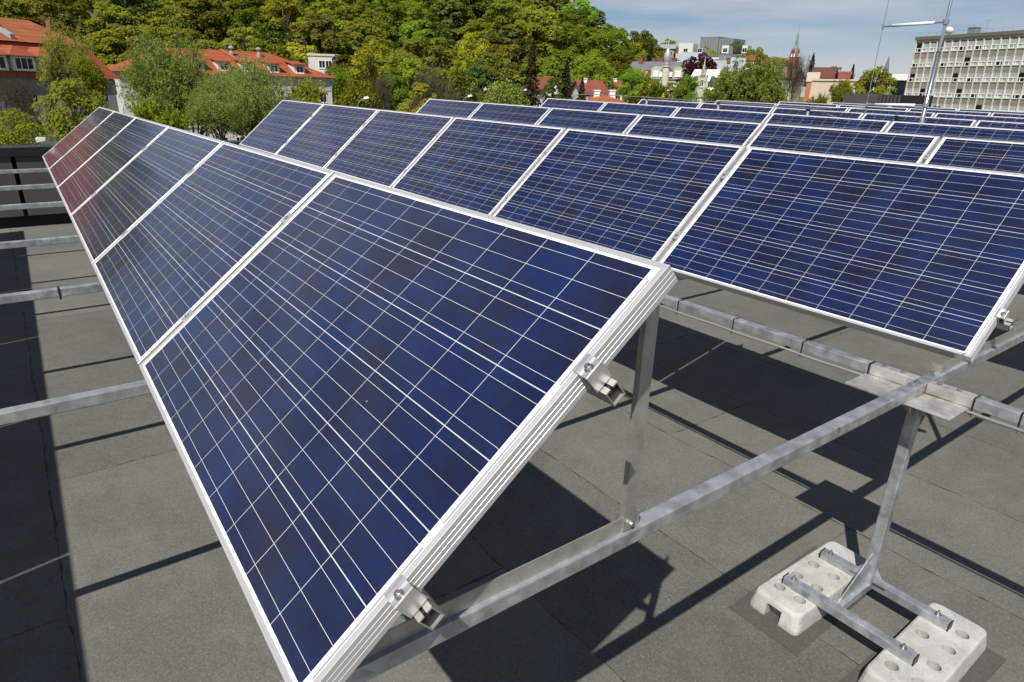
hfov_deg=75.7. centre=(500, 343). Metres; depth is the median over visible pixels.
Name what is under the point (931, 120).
solar panel
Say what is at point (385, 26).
broadleaf tree
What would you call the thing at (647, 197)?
solar panel
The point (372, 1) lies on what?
broadleaf tree
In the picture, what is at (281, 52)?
broadleaf tree
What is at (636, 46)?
broadleaf tree
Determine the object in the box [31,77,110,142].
bush
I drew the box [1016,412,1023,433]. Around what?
cable tie
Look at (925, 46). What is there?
window
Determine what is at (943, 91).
window
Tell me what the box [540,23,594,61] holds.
broadleaf tree
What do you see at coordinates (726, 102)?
lightning conductor
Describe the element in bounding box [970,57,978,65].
window
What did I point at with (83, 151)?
solar panel
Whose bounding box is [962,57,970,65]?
window
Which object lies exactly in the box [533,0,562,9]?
broadleaf tree
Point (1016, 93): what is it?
window
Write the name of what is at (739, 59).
hillside house
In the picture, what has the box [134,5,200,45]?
broadleaf tree
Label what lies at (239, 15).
broadleaf tree
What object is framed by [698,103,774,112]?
solar panel
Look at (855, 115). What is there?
solar panel
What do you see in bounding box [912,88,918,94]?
window
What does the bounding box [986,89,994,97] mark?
window
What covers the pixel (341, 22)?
broadleaf tree
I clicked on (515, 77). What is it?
broadleaf tree
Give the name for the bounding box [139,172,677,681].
solar panel
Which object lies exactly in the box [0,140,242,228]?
parapet wall
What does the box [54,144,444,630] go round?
mounting rail
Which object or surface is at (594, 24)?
broadleaf tree
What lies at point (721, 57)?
hillside house
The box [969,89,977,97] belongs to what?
window
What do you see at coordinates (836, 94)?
broadleaf tree
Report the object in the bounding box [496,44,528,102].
broadleaf tree
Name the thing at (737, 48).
broadleaf tree
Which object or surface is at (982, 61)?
window
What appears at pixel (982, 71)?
concrete office
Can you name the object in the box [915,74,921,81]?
window
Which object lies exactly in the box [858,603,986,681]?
fence block
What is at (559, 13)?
broadleaf tree
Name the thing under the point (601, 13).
broadleaf tree
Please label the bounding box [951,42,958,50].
window
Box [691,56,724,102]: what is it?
stepped gable house
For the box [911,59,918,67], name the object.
window
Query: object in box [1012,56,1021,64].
window
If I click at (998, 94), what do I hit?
window
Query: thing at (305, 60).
broadleaf tree
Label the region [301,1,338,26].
broadleaf tree
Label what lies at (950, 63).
window
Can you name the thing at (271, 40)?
broadleaf tree
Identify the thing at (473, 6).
broadleaf tree
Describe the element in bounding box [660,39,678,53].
broadleaf tree
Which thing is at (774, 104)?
solar panel
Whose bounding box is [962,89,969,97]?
window
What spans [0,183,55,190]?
steel beam
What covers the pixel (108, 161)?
solar panel
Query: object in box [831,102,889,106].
solar panel
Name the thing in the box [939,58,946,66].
window
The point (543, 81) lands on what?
cottage
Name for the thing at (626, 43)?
broadleaf tree
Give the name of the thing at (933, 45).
window
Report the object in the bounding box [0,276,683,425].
steel beam
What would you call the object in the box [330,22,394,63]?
broadleaf tree
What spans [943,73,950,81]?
window
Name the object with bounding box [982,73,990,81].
window
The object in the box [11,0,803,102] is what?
ground
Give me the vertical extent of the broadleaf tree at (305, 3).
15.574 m
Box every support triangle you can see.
[280,302,660,681]
[930,324,1023,373]
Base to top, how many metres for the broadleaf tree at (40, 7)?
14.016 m
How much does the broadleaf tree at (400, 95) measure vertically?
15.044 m
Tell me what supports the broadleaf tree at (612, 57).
on the ground
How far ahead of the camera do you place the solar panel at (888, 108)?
15.68 m
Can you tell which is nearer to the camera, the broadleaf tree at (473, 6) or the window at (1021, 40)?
the window at (1021, 40)
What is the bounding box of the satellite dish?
[945,27,953,34]
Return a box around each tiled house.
[570,78,608,99]
[585,90,626,102]
[606,78,622,100]
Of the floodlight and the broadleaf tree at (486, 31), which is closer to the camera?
the floodlight
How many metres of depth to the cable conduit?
2.89 m
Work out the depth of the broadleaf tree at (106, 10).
154.05 m
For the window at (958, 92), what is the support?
in the concrete office at (982, 71)
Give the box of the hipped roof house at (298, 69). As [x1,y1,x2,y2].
[108,46,335,139]
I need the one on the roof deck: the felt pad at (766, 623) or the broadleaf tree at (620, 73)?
the felt pad at (766, 623)
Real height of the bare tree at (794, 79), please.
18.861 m
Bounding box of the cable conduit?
[660,305,1023,432]
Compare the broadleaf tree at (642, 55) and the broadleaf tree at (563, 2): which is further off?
the broadleaf tree at (563, 2)
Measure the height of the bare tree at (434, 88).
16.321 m
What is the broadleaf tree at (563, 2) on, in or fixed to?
on the ground
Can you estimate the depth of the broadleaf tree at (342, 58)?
112.87 m
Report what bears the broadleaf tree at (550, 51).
on the ground
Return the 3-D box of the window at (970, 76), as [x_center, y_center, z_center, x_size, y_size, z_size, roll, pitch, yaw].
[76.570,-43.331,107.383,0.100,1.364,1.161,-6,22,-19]
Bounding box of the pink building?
[808,79,869,103]
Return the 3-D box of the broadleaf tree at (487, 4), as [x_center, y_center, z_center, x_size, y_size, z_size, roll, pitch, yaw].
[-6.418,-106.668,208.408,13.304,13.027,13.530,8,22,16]
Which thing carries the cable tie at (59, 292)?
attached to the steel beam at (24, 296)
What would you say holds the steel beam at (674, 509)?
on the beam stand
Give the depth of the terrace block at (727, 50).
228.35 m
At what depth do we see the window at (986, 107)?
105.52 m
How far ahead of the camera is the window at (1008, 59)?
101.87 m
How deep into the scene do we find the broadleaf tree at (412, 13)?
194.25 m
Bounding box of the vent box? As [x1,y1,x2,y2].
[967,27,982,33]
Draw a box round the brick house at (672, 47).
[660,44,675,61]
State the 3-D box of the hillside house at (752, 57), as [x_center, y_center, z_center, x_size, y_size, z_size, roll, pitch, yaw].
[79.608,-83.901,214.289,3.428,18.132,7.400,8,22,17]
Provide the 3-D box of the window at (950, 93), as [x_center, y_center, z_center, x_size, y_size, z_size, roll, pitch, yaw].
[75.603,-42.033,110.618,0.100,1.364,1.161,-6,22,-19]
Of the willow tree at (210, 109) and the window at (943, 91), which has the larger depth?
the window at (943, 91)
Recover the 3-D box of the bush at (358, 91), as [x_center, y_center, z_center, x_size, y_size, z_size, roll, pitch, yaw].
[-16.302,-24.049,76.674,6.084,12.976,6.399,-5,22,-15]
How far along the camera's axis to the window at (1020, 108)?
100.86 m
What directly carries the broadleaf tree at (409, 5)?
on the ground
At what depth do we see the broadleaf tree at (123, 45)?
147.26 m
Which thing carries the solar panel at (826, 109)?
attached to the rail
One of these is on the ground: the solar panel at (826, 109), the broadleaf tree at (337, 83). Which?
the broadleaf tree at (337, 83)
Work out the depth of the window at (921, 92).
115.41 m
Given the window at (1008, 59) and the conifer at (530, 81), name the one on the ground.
the conifer at (530, 81)
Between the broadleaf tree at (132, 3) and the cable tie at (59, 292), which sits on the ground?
the broadleaf tree at (132, 3)
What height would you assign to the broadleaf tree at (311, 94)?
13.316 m
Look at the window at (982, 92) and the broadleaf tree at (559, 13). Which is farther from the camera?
the broadleaf tree at (559, 13)
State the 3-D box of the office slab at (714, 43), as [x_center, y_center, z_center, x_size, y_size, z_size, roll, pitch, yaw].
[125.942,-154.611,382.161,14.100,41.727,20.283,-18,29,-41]
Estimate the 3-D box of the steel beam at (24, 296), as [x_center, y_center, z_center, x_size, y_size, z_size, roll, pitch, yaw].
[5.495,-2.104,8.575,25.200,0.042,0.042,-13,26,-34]
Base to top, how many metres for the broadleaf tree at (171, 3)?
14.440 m
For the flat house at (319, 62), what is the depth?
133.74 m
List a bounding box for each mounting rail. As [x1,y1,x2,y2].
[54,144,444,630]
[84,118,625,406]
[248,133,1013,330]
[270,110,728,180]
[419,107,929,161]
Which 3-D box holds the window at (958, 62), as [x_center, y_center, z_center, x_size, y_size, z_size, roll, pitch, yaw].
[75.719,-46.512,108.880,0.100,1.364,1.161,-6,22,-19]
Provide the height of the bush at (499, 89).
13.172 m
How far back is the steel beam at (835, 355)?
2.95 m
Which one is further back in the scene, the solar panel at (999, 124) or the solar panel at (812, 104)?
the solar panel at (812, 104)
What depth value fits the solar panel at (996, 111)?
16.08 m
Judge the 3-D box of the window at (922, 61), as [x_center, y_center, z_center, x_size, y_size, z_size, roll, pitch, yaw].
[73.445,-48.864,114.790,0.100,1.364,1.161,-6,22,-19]
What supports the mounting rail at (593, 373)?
on the support triangle at (626, 520)
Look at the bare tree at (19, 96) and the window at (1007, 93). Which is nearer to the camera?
the bare tree at (19, 96)
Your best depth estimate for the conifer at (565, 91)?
96.01 m
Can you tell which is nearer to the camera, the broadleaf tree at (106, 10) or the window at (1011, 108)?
the window at (1011, 108)
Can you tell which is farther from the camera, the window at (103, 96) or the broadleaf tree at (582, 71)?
the broadleaf tree at (582, 71)
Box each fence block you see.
[750,541,865,635]
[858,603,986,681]
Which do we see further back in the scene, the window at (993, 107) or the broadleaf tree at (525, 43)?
the broadleaf tree at (525, 43)
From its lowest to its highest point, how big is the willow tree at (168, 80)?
18.046 m
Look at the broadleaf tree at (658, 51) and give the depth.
220.08 m
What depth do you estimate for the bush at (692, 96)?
82.77 m
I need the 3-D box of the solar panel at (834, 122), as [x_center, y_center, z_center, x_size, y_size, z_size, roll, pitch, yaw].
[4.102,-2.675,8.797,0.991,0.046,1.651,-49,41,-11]
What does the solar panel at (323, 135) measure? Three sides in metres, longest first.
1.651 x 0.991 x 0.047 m
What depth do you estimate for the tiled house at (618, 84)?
119.84 m
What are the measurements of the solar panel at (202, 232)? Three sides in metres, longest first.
1.651 x 0.991 x 0.046 m
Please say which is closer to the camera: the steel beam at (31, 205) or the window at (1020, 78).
the steel beam at (31, 205)
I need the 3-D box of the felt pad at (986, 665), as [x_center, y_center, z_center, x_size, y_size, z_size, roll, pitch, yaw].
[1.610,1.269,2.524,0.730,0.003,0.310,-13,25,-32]
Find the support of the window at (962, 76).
in the concrete office at (982, 71)
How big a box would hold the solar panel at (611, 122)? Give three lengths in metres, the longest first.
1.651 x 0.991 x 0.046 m
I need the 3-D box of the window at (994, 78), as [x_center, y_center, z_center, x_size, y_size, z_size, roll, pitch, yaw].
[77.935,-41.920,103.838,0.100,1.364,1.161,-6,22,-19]
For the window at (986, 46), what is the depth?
104.52 m
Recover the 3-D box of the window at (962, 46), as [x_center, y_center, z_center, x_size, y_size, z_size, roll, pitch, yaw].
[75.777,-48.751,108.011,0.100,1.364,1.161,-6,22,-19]
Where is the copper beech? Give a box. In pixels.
[674,52,717,85]
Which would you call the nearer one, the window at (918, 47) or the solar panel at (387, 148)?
the solar panel at (387, 148)
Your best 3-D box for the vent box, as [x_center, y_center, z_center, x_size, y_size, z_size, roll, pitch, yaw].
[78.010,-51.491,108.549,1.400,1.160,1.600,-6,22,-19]
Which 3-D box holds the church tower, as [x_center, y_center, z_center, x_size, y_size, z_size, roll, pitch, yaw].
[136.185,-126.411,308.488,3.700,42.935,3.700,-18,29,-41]
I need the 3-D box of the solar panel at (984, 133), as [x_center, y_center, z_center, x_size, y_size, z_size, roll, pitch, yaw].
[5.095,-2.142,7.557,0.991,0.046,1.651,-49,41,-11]
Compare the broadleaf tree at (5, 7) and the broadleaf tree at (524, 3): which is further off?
the broadleaf tree at (524, 3)
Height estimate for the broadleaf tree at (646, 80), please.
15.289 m
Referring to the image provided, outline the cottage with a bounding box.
[524,76,559,105]
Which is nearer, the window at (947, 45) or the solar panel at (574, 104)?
the solar panel at (574, 104)
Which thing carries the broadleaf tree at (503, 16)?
on the ground
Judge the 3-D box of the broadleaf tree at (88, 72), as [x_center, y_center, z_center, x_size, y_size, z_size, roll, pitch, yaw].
[-26.180,-11.844,43.503,2.046,13.814,1.903,2,21,1]
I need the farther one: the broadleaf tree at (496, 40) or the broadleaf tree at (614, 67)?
the broadleaf tree at (496, 40)
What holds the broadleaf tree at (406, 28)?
on the ground
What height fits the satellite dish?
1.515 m
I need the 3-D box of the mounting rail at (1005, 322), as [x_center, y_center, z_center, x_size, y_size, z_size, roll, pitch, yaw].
[-0.912,-1.658,6.442,0.054,0.096,10.121,-51,41,-10]
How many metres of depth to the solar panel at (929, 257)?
3.19 m
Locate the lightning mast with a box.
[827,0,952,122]
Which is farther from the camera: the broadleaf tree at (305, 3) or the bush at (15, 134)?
the broadleaf tree at (305, 3)
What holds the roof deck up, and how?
on the ground
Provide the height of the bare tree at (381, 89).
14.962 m
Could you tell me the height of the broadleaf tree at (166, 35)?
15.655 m
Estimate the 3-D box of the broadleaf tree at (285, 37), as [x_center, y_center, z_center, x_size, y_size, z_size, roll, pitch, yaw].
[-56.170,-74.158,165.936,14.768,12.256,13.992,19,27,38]
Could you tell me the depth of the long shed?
162.82 m
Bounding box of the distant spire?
[878,55,889,92]
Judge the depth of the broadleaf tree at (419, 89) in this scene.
77.19 m
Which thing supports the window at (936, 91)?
in the concrete office at (982, 71)
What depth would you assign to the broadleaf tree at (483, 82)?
102.86 m
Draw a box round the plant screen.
[842,93,932,106]
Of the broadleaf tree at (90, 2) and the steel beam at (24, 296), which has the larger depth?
the broadleaf tree at (90, 2)
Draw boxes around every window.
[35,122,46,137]
[101,95,109,102]
[318,60,325,68]
[319,92,326,102]
[325,60,331,67]
[700,79,703,86]
[905,88,911,94]
[908,74,914,81]
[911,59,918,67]
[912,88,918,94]
[915,44,921,52]
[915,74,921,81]
[918,59,925,66]
[918,88,924,95]
[922,44,928,51]
[922,74,928,81]
[925,58,932,66]
[929,43,935,51]
[932,89,939,96]
[936,73,943,81]
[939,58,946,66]
[939,89,946,96]
[943,42,950,50]
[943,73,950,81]
[947,58,954,66]
[947,89,954,97]
[950,73,958,81]
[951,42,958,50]
[954,57,962,66]
[954,89,961,97]
[958,41,966,50]
[958,73,966,81]
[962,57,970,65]
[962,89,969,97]
[966,41,974,50]
[966,73,973,81]
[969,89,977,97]
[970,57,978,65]
[974,41,982,49]
[974,73,982,81]
[975,105,981,109]
[978,57,986,65]
[978,89,986,97]
[982,40,990,49]
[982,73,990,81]
[983,105,990,109]
[986,56,995,65]
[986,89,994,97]
[990,73,998,81]
[991,40,999,48]
[991,105,998,110]
[994,56,1003,65]
[994,89,1003,98]
[999,39,1008,48]
[999,73,1007,81]
[999,106,1007,110]
[1003,56,1012,65]
[1003,89,1011,98]
[1007,73,1016,81]
[1008,39,1017,48]
[1008,106,1016,110]
[1011,89,1020,98]
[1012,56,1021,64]
[1016,73,1023,81]
[1017,38,1023,47]
[1017,106,1023,111]
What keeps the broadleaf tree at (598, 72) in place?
on the ground
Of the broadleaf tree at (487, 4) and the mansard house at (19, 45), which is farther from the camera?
the broadleaf tree at (487, 4)
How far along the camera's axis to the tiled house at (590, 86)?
107.17 m
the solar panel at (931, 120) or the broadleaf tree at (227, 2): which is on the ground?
the broadleaf tree at (227, 2)
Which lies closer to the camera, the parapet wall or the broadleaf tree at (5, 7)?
the parapet wall
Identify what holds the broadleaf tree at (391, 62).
on the ground
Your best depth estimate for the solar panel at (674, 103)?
14.02 m
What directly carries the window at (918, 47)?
in the concrete office at (982, 71)
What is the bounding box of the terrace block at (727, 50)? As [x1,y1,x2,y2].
[673,43,758,69]
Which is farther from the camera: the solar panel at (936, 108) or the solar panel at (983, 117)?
the solar panel at (936, 108)
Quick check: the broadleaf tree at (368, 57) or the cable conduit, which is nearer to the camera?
the cable conduit
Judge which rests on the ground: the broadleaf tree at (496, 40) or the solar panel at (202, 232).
the broadleaf tree at (496, 40)
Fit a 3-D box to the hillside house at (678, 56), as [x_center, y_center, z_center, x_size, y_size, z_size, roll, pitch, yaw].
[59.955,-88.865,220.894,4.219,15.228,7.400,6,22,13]
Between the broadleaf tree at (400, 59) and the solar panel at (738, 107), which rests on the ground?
the broadleaf tree at (400, 59)
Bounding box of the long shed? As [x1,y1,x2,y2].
[781,69,805,101]
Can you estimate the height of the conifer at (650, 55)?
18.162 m
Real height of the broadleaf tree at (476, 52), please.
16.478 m
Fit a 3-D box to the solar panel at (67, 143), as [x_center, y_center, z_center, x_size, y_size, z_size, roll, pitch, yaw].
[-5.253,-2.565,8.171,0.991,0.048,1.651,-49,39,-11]
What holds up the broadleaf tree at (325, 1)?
on the ground
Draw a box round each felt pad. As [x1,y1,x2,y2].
[728,546,872,654]
[839,619,1006,681]
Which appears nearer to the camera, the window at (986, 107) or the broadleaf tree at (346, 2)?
the window at (986, 107)
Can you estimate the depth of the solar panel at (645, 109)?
11.29 m
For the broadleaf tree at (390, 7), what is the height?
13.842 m
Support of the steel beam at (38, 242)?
on the roof deck
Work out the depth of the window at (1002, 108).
103.15 m
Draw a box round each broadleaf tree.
[0,0,28,17]
[0,3,21,18]
[14,17,83,42]
[23,0,94,47]
[25,1,95,48]
[52,0,97,24]
[68,50,110,107]
[82,26,137,64]
[83,1,148,53]
[90,0,153,24]
[93,24,141,63]
[123,1,180,34]
[124,27,193,59]
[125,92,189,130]
[127,35,162,58]
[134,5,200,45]
[152,0,209,30]
[177,0,240,44]
[177,31,221,48]
[191,40,227,49]
[199,0,235,30]
[219,26,270,50]
[225,7,269,47]
[227,0,271,33]
[232,0,287,14]
[246,37,278,51]
[247,39,294,60]
[258,0,305,45]
[259,22,301,58]
[264,2,297,31]
[267,42,319,63]
[285,70,327,103]
[288,12,351,63]
[295,0,317,16]
[301,0,358,54]
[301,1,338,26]
[304,57,350,102]
[314,0,342,13]
[323,64,351,104]
[326,54,359,105]
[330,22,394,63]
[341,0,367,19]
[343,1,377,25]
[344,39,394,102]
[352,9,398,50]
[353,0,377,5]
[359,55,412,95]
[364,45,393,61]
[369,0,410,37]
[375,66,413,110]
[384,50,431,87]
[386,57,426,109]
[389,41,424,56]
[394,19,436,52]
[395,35,458,88]
[397,82,437,112]
[403,0,437,21]
[403,1,435,36]
[410,12,450,50]
[418,28,464,67]
[427,0,484,28]
[427,67,466,100]
[429,0,476,39]
[439,72,485,102]
[447,57,477,99]
[450,32,493,71]
[456,18,498,56]
[465,58,492,101]
[466,0,502,23]
[472,37,518,70]
[476,52,512,102]
[479,58,523,93]
[483,0,525,36]
[491,0,536,23]
[493,25,524,62]
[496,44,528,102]
[510,9,563,58]
[510,38,543,70]
[513,75,569,104]
[514,56,574,99]
[517,5,561,48]
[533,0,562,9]
[534,6,560,21]
[538,10,588,52]
[539,50,598,96]
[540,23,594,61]
[542,49,569,64]
[542,77,565,103]
[545,0,573,17]
[554,61,601,81]
[557,8,591,37]
[560,0,598,34]
[570,51,619,89]
[573,59,607,79]
[579,27,619,60]
[582,5,605,42]
[588,21,608,44]
[589,65,618,79]
[595,23,628,65]
[599,49,635,76]
[612,63,632,91]
[616,68,644,102]
[617,41,639,65]
[620,41,647,68]
[622,75,666,103]
[624,30,657,57]
[630,53,658,63]
[633,68,664,102]
[645,46,665,56]
[647,79,666,99]
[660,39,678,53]
[663,82,675,100]
[671,73,699,100]
[700,46,719,53]
[730,41,742,53]
[741,47,767,68]
[762,56,789,68]
[828,76,853,102]
[852,65,896,94]
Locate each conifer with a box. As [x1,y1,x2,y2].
[517,41,542,106]
[560,59,573,99]
[575,77,585,99]
[646,40,653,61]
[802,53,814,85]
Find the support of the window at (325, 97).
in the hipped roof house at (298, 69)
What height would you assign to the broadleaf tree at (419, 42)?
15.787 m
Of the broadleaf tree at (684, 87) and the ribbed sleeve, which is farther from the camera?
the broadleaf tree at (684, 87)
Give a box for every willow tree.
[32,13,101,120]
[111,7,217,137]
[125,52,145,98]
[182,71,255,140]
[211,51,305,139]
[701,52,790,103]
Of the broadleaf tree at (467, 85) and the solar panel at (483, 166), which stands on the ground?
the broadleaf tree at (467, 85)
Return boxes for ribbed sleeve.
[976,413,1023,433]
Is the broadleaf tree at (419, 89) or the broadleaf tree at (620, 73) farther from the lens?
the broadleaf tree at (620, 73)
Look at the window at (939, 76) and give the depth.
112.16 m
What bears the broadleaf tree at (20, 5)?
on the ground
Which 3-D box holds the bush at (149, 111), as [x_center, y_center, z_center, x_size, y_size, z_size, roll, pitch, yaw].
[-21.072,-10.015,42.071,3.482,11.686,2.517,-2,21,-8]
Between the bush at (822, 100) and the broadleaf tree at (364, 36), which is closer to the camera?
the bush at (822, 100)
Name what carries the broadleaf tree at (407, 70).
on the ground
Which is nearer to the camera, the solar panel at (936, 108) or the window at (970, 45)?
the solar panel at (936, 108)
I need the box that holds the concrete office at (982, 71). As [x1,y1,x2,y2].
[904,26,1023,111]
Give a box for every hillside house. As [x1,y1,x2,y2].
[675,54,680,61]
[719,55,730,60]
[731,58,745,64]
[744,55,755,69]
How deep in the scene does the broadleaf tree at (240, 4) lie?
181.16 m
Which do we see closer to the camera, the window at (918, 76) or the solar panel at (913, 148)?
the solar panel at (913, 148)
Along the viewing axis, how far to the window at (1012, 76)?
101.48 m
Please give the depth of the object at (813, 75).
119.20 m
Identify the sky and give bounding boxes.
[332,0,1023,96]
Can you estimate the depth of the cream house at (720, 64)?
184.39 m
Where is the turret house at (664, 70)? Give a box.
[630,38,690,102]
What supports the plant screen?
on the ground
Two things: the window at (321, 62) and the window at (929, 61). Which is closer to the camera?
the window at (929, 61)
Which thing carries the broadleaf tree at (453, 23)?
on the ground
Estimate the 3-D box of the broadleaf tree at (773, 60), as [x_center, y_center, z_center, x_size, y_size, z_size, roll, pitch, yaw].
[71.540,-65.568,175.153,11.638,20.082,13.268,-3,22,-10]
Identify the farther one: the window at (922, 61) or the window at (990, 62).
the window at (922, 61)
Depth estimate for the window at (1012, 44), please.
101.01 m
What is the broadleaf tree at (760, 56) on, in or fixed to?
on the ground
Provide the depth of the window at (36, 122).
70.23 m
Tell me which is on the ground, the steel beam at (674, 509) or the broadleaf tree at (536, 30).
the broadleaf tree at (536, 30)
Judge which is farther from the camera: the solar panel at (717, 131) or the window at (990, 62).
the window at (990, 62)
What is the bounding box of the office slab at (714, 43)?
[700,37,744,52]
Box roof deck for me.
[0,223,1023,681]
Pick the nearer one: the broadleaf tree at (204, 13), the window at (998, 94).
the window at (998, 94)
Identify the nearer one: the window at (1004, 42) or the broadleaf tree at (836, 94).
the broadleaf tree at (836, 94)
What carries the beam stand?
on the fence block at (797, 613)
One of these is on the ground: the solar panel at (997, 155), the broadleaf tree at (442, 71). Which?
the broadleaf tree at (442, 71)
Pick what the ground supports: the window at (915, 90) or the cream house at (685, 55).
the cream house at (685, 55)
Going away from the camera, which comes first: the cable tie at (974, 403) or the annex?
the cable tie at (974, 403)
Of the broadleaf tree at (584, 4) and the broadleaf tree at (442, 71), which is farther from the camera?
the broadleaf tree at (584, 4)
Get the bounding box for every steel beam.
[0,168,48,173]
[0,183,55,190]
[0,201,64,210]
[0,235,80,249]
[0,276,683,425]
[0,282,103,304]
[345,332,1023,681]
[661,295,874,372]
[973,396,1023,425]
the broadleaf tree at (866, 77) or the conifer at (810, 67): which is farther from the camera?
the conifer at (810, 67)
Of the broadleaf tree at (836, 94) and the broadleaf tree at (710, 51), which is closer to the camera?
the broadleaf tree at (836, 94)
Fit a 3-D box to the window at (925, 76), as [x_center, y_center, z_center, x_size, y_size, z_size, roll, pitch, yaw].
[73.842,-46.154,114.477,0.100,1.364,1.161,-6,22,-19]
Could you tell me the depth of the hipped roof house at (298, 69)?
96.43 m
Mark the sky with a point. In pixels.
(840, 33)
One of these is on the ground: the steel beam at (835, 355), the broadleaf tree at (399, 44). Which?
the broadleaf tree at (399, 44)
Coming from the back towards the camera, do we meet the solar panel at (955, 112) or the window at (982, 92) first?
the window at (982, 92)
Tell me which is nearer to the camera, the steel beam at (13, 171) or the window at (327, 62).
the steel beam at (13, 171)
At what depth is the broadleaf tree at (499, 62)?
113.09 m
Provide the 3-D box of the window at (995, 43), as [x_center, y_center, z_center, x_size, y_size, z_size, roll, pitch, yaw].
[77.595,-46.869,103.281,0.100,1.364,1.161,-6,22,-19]
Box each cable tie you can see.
[57,286,61,299]
[969,395,980,415]
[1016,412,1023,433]
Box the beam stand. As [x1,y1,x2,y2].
[782,362,985,666]
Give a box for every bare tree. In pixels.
[0,71,45,141]
[359,67,397,110]
[405,54,470,109]
[780,50,811,101]
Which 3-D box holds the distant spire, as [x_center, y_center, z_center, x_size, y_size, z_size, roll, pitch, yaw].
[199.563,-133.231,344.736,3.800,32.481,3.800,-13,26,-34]
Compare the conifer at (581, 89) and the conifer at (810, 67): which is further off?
the conifer at (810, 67)
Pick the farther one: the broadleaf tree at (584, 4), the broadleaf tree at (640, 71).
the broadleaf tree at (584, 4)
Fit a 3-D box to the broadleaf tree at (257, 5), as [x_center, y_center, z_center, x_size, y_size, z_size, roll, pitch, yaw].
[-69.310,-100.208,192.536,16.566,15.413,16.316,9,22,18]
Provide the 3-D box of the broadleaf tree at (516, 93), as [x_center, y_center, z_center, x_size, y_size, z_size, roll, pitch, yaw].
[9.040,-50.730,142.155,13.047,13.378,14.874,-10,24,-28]
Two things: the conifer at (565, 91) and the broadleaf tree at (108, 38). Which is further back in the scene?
the broadleaf tree at (108, 38)
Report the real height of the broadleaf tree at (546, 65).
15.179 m
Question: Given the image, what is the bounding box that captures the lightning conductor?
[570,94,865,108]
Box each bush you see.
[0,108,50,145]
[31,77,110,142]
[333,77,383,109]
[477,79,531,105]
[682,90,699,102]
[805,92,830,103]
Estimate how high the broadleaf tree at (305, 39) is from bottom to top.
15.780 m
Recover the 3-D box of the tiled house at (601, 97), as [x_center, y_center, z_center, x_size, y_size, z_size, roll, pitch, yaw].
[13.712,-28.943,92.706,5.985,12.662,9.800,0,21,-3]
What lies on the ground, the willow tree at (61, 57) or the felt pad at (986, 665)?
the willow tree at (61, 57)
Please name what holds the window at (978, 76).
in the concrete office at (982, 71)
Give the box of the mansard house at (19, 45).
[0,17,118,144]
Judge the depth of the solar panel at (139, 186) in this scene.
4.19 m
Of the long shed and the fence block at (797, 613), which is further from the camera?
the long shed
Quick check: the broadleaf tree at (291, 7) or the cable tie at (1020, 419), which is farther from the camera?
the broadleaf tree at (291, 7)
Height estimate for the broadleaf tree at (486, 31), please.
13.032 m
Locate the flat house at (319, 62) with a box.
[307,53,338,92]
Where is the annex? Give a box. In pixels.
[890,74,907,94]
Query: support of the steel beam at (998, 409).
attached to the beam stand
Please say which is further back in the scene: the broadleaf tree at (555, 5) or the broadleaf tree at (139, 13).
the broadleaf tree at (555, 5)
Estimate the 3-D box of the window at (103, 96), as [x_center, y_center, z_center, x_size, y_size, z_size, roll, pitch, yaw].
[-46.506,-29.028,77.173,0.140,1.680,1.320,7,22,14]
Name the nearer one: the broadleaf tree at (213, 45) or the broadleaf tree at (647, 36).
the broadleaf tree at (213, 45)
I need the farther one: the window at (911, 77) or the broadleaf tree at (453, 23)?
the broadleaf tree at (453, 23)
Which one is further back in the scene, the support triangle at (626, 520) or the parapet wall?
the parapet wall
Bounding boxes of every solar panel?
[42,107,113,168]
[48,111,135,187]
[57,117,168,215]
[70,126,223,263]
[92,141,333,364]
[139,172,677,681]
[239,100,323,154]
[275,104,378,168]
[324,109,454,186]
[391,117,566,215]
[416,99,482,117]
[469,103,551,124]
[493,128,746,261]
[537,108,640,133]
[540,98,606,110]
[600,102,679,115]
[625,114,762,145]
[638,99,701,107]
[659,146,1023,363]
[672,107,771,123]
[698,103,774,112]
[714,100,776,106]
[746,123,939,163]
[764,113,890,131]
[771,107,864,118]
[775,104,848,111]
[778,101,838,106]
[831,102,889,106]
[838,105,908,110]
[847,108,935,116]
[862,113,976,125]
[885,121,1023,152]
[890,106,957,110]
[908,108,991,115]
[923,136,1023,173]
[934,113,1023,122]
[958,109,1023,114]
[975,120,1023,129]
[991,113,1023,117]
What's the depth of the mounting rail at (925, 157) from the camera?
6.71 m
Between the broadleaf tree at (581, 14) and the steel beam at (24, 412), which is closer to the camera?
the steel beam at (24, 412)
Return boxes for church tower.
[787,26,799,68]
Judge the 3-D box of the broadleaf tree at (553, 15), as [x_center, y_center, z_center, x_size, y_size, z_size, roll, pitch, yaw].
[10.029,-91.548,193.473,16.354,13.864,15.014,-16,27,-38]
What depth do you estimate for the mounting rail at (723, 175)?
4.01 m
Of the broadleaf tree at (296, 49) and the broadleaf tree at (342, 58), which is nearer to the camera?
the broadleaf tree at (342, 58)
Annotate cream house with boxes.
[680,52,697,62]
[713,58,743,70]
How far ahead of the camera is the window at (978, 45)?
105.70 m
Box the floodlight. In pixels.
[35,137,44,145]
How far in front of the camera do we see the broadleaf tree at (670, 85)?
101.27 m
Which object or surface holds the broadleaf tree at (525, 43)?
on the ground

